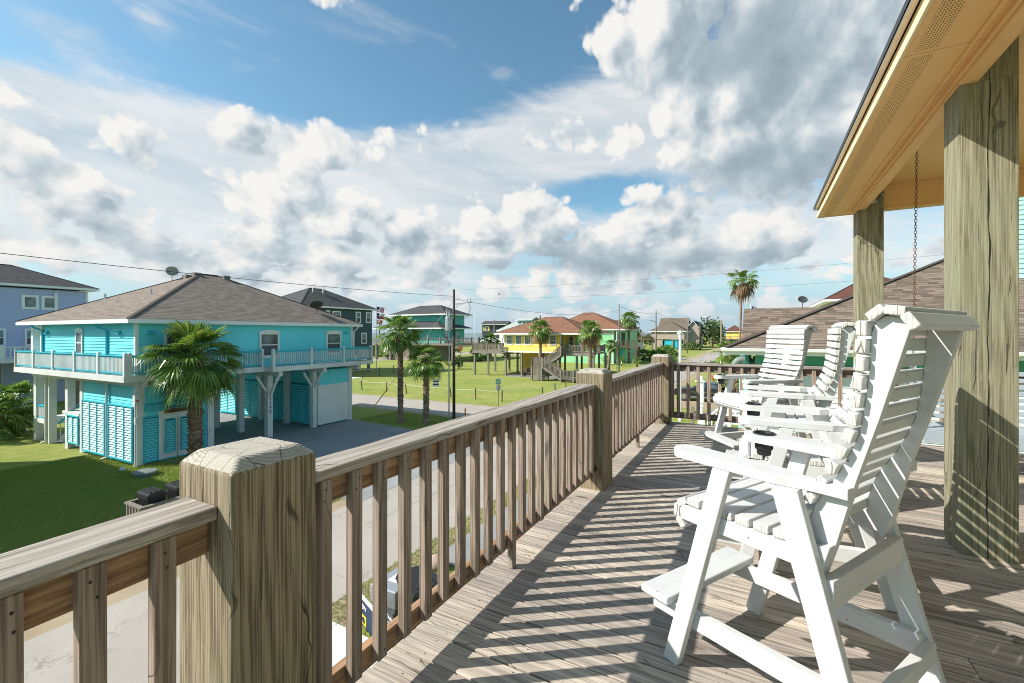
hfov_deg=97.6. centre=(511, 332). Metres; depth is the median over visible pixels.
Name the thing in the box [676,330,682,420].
lamp post
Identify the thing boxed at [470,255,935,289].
overhead wire
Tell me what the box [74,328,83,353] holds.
window
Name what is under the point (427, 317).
teal house
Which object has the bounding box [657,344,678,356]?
palm tree
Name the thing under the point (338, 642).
our driveway
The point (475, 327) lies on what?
mast
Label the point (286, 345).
aqua house
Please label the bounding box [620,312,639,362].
palm tree
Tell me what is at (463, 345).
dune scrub
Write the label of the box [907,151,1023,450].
porch swing
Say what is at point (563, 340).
yellow house
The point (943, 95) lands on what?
porch roof
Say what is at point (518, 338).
window
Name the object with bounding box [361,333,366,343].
window
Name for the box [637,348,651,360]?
palm tree
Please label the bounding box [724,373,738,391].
bush
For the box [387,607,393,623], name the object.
notice board
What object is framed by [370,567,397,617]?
tipped bin
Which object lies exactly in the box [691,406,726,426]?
timber fence
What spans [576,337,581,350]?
door
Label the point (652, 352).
palm tree
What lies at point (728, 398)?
bar chair
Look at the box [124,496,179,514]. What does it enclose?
bin rack
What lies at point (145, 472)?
septic cover
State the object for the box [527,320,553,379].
palm tree
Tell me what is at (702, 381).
gate post
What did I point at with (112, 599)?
street verge
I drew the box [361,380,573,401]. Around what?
rope fence
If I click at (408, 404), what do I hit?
cross street
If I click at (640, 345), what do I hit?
cream gabled house
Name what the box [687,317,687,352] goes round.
utility pole
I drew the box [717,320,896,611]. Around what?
bar chair
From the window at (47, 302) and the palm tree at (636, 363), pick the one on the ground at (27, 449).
the palm tree at (636, 363)
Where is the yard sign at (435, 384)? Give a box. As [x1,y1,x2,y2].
[433,379,438,386]
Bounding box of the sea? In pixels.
[372,333,703,341]
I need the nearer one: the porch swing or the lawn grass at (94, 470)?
the porch swing
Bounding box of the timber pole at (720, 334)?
[720,320,721,355]
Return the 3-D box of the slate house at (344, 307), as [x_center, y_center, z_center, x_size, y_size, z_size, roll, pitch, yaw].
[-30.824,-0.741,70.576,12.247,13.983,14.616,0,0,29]
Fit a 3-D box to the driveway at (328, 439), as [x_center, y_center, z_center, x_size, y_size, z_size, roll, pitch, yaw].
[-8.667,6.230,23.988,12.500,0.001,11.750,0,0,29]
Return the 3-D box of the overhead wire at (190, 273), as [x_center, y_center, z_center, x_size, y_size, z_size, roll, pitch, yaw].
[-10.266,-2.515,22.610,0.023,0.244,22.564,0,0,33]
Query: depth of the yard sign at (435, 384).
46.84 m
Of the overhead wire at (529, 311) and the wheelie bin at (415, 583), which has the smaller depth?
the wheelie bin at (415, 583)
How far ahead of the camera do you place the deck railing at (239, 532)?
1.43 m
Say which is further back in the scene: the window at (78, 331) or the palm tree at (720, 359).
the palm tree at (720, 359)
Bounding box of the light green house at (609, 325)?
[557,312,639,363]
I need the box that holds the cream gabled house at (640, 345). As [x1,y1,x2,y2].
[636,326,642,353]
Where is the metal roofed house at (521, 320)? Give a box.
[477,317,538,353]
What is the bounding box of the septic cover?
[131,468,158,478]
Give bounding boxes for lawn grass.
[0,454,344,553]
[358,411,506,436]
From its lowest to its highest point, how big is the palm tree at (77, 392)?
5.824 m
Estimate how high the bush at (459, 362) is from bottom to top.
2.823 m
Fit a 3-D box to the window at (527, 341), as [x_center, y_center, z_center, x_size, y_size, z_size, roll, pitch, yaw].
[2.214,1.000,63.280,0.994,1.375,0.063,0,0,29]
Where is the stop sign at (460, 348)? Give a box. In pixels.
[458,343,462,356]
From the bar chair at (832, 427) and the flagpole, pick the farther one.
the flagpole
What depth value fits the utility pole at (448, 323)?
32.01 m
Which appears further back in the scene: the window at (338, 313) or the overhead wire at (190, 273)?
the window at (338, 313)
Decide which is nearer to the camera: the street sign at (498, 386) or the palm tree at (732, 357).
the street sign at (498, 386)
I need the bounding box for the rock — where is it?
[432,554,437,570]
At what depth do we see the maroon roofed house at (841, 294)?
56.90 m
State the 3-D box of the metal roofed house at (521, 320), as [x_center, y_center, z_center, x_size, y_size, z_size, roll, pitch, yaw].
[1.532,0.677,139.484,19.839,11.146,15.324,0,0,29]
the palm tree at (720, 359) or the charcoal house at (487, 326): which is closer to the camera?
the palm tree at (720, 359)
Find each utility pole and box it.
[366,289,471,419]
[616,304,619,370]
[649,310,656,349]
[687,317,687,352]
[699,322,700,349]
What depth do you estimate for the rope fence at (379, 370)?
64.33 m
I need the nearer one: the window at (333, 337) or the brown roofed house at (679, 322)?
the window at (333, 337)
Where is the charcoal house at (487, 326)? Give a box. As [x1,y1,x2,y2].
[480,321,511,348]
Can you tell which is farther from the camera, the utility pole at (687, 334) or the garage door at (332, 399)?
the utility pole at (687, 334)
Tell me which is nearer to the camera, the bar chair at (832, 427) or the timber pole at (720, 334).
the bar chair at (832, 427)
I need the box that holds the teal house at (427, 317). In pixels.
[372,305,479,361]
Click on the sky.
(433, 148)
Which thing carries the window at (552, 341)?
in the yellow house at (563, 340)
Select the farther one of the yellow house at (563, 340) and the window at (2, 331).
the yellow house at (563, 340)
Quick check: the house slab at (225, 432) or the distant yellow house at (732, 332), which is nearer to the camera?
the house slab at (225, 432)
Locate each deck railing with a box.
[0,354,671,682]
[670,362,1023,422]
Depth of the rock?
11.72 m
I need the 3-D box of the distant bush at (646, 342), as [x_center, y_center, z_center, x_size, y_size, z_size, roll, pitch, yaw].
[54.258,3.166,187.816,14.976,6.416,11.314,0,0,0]
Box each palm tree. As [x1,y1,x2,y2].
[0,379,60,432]
[60,369,89,407]
[129,319,251,456]
[372,313,425,422]
[403,343,446,424]
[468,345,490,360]
[480,332,500,356]
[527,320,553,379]
[577,320,603,367]
[605,339,618,369]
[617,356,626,365]
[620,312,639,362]
[631,356,641,366]
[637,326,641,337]
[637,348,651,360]
[644,350,657,360]
[655,350,674,358]
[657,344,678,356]
[662,345,678,359]
[710,341,734,363]
[721,355,751,381]
[726,269,759,339]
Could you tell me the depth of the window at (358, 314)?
71.17 m
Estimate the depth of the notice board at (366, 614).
9.38 m
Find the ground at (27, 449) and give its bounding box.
[0,337,754,646]
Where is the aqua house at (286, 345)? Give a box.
[14,266,372,466]
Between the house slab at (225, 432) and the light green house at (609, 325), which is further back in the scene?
the light green house at (609, 325)
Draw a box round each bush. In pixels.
[0,391,33,441]
[451,355,463,368]
[637,333,651,347]
[682,341,702,349]
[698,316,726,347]
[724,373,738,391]
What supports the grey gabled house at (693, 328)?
on the ground at (27, 449)
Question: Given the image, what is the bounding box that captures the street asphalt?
[24,349,722,682]
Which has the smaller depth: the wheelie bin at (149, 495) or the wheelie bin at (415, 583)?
the wheelie bin at (415, 583)
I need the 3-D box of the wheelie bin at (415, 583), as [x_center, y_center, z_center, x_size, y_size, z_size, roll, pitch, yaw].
[-1.894,5.622,9.259,0.775,1.256,1.004,0,0,-35]
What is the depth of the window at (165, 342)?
22.01 m
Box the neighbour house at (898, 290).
[701,197,1023,453]
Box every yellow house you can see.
[472,317,611,382]
[724,325,741,342]
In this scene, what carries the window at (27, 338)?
in the lavender house at (25, 293)
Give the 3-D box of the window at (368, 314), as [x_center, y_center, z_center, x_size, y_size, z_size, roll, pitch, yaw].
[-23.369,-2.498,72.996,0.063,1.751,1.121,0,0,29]
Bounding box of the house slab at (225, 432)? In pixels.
[57,412,355,463]
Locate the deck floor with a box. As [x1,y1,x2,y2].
[355,422,1023,682]
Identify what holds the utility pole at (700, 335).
on the ground at (27, 449)
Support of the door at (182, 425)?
in the aqua house at (286, 345)
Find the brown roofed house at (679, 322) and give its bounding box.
[658,318,690,343]
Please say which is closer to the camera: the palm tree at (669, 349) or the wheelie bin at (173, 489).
the wheelie bin at (173, 489)
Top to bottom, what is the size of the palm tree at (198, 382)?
6.993 m
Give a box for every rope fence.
[357,363,408,378]
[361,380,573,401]
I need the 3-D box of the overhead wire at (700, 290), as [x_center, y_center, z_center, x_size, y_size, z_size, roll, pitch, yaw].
[8.314,-2.435,25.547,25.954,0.318,0.009,0,0,29]
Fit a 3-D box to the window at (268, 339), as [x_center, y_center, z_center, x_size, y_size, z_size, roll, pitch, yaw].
[-14.425,0.650,26.678,0.100,1.700,1.363,0,0,27]
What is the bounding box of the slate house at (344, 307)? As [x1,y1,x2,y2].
[281,283,378,371]
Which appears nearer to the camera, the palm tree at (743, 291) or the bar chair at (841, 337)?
the bar chair at (841, 337)
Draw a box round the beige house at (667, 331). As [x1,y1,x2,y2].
[637,322,690,349]
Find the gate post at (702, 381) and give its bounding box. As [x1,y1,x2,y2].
[695,376,705,423]
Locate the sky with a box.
[0,0,943,332]
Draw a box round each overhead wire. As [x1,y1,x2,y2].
[0,253,442,295]
[458,299,612,314]
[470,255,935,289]
[471,275,932,299]
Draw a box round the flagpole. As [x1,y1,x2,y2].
[376,304,384,367]
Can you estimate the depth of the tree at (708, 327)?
186.70 m
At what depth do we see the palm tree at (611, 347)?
72.96 m
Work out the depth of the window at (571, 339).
62.78 m
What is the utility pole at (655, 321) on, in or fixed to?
on the ground at (27, 449)
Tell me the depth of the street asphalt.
10.26 m
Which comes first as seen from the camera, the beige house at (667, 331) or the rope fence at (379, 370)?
the rope fence at (379, 370)
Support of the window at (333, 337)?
in the aqua house at (286, 345)
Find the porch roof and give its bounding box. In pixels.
[813,0,1023,563]
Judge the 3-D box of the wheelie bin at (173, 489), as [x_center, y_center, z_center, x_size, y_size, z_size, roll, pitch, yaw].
[-11.156,5.622,15.037,0.804,1.256,0.558,0,0,29]
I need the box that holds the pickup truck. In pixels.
[674,382,738,400]
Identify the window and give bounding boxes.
[0,328,5,345]
[21,294,38,309]
[24,329,30,345]
[41,296,53,309]
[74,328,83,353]
[164,330,189,362]
[258,330,279,358]
[325,330,341,354]
[332,311,340,315]
[356,312,360,322]
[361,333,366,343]
[366,312,370,322]
[506,335,512,344]
[515,335,521,344]
[524,335,530,344]
[549,335,555,344]
[569,337,573,344]
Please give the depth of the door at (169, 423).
22.00 m
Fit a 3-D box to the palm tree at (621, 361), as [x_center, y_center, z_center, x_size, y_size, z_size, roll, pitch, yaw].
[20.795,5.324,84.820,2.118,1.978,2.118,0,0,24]
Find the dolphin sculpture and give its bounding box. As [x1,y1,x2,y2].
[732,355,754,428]
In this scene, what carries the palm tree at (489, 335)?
on the ground at (27, 449)
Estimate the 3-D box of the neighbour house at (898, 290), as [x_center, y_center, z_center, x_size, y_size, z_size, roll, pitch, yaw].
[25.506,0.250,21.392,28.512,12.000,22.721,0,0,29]
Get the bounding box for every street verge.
[24,426,552,641]
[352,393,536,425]
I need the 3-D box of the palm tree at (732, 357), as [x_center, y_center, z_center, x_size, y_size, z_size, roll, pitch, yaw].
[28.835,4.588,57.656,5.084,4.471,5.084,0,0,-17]
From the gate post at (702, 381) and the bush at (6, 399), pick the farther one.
the bush at (6, 399)
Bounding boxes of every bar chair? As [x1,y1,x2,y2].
[642,304,979,682]
[699,325,816,450]
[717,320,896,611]
[725,322,855,478]
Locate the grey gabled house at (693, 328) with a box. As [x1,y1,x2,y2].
[688,321,702,347]
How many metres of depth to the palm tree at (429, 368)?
30.44 m
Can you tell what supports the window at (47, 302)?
in the lavender house at (25, 293)
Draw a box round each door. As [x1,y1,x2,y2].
[162,413,176,457]
[177,412,188,454]
[317,382,347,424]
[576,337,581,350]
[622,333,624,344]
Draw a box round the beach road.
[318,352,470,362]
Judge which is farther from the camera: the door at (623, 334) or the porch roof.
the door at (623, 334)
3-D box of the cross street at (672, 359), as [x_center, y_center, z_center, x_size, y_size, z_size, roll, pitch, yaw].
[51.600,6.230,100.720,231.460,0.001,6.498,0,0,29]
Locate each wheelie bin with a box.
[136,486,166,508]
[165,480,179,502]
[395,565,442,630]
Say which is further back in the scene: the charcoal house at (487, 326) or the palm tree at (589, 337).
the charcoal house at (487, 326)
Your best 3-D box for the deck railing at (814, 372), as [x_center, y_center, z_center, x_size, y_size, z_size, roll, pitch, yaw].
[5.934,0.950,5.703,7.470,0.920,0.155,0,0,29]
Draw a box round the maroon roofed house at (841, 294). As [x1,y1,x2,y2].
[810,277,890,306]
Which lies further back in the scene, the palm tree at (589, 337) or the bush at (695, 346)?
the bush at (695, 346)
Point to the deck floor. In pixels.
(566, 599)
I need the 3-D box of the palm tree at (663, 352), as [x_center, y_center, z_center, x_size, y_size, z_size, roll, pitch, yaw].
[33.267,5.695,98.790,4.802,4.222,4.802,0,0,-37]
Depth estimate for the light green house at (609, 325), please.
92.17 m
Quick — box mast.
[475,311,475,343]
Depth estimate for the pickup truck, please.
40.64 m
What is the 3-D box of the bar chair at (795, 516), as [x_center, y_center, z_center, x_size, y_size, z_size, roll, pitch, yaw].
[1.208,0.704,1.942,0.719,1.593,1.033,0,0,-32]
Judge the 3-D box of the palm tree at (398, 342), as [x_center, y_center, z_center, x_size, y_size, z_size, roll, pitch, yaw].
[-7.842,2.450,31.227,3.735,7.724,3.493,0,0,0]
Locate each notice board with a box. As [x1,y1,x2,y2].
[362,594,371,634]
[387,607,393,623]
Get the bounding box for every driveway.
[165,420,495,500]
[332,622,391,673]
[674,399,716,410]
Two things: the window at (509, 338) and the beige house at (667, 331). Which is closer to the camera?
the window at (509, 338)
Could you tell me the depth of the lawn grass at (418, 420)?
32.17 m
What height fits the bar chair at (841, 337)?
1.593 m
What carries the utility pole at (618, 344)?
on the ground at (27, 449)
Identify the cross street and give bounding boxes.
[113,373,552,426]
[386,351,715,360]
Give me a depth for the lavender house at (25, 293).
38.95 m
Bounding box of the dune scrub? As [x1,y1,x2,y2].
[374,337,639,346]
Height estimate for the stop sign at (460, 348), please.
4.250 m
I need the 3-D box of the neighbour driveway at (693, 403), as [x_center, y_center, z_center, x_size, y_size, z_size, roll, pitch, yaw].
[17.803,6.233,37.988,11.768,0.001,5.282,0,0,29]
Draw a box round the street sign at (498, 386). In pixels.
[496,379,501,405]
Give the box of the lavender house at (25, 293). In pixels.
[0,264,99,403]

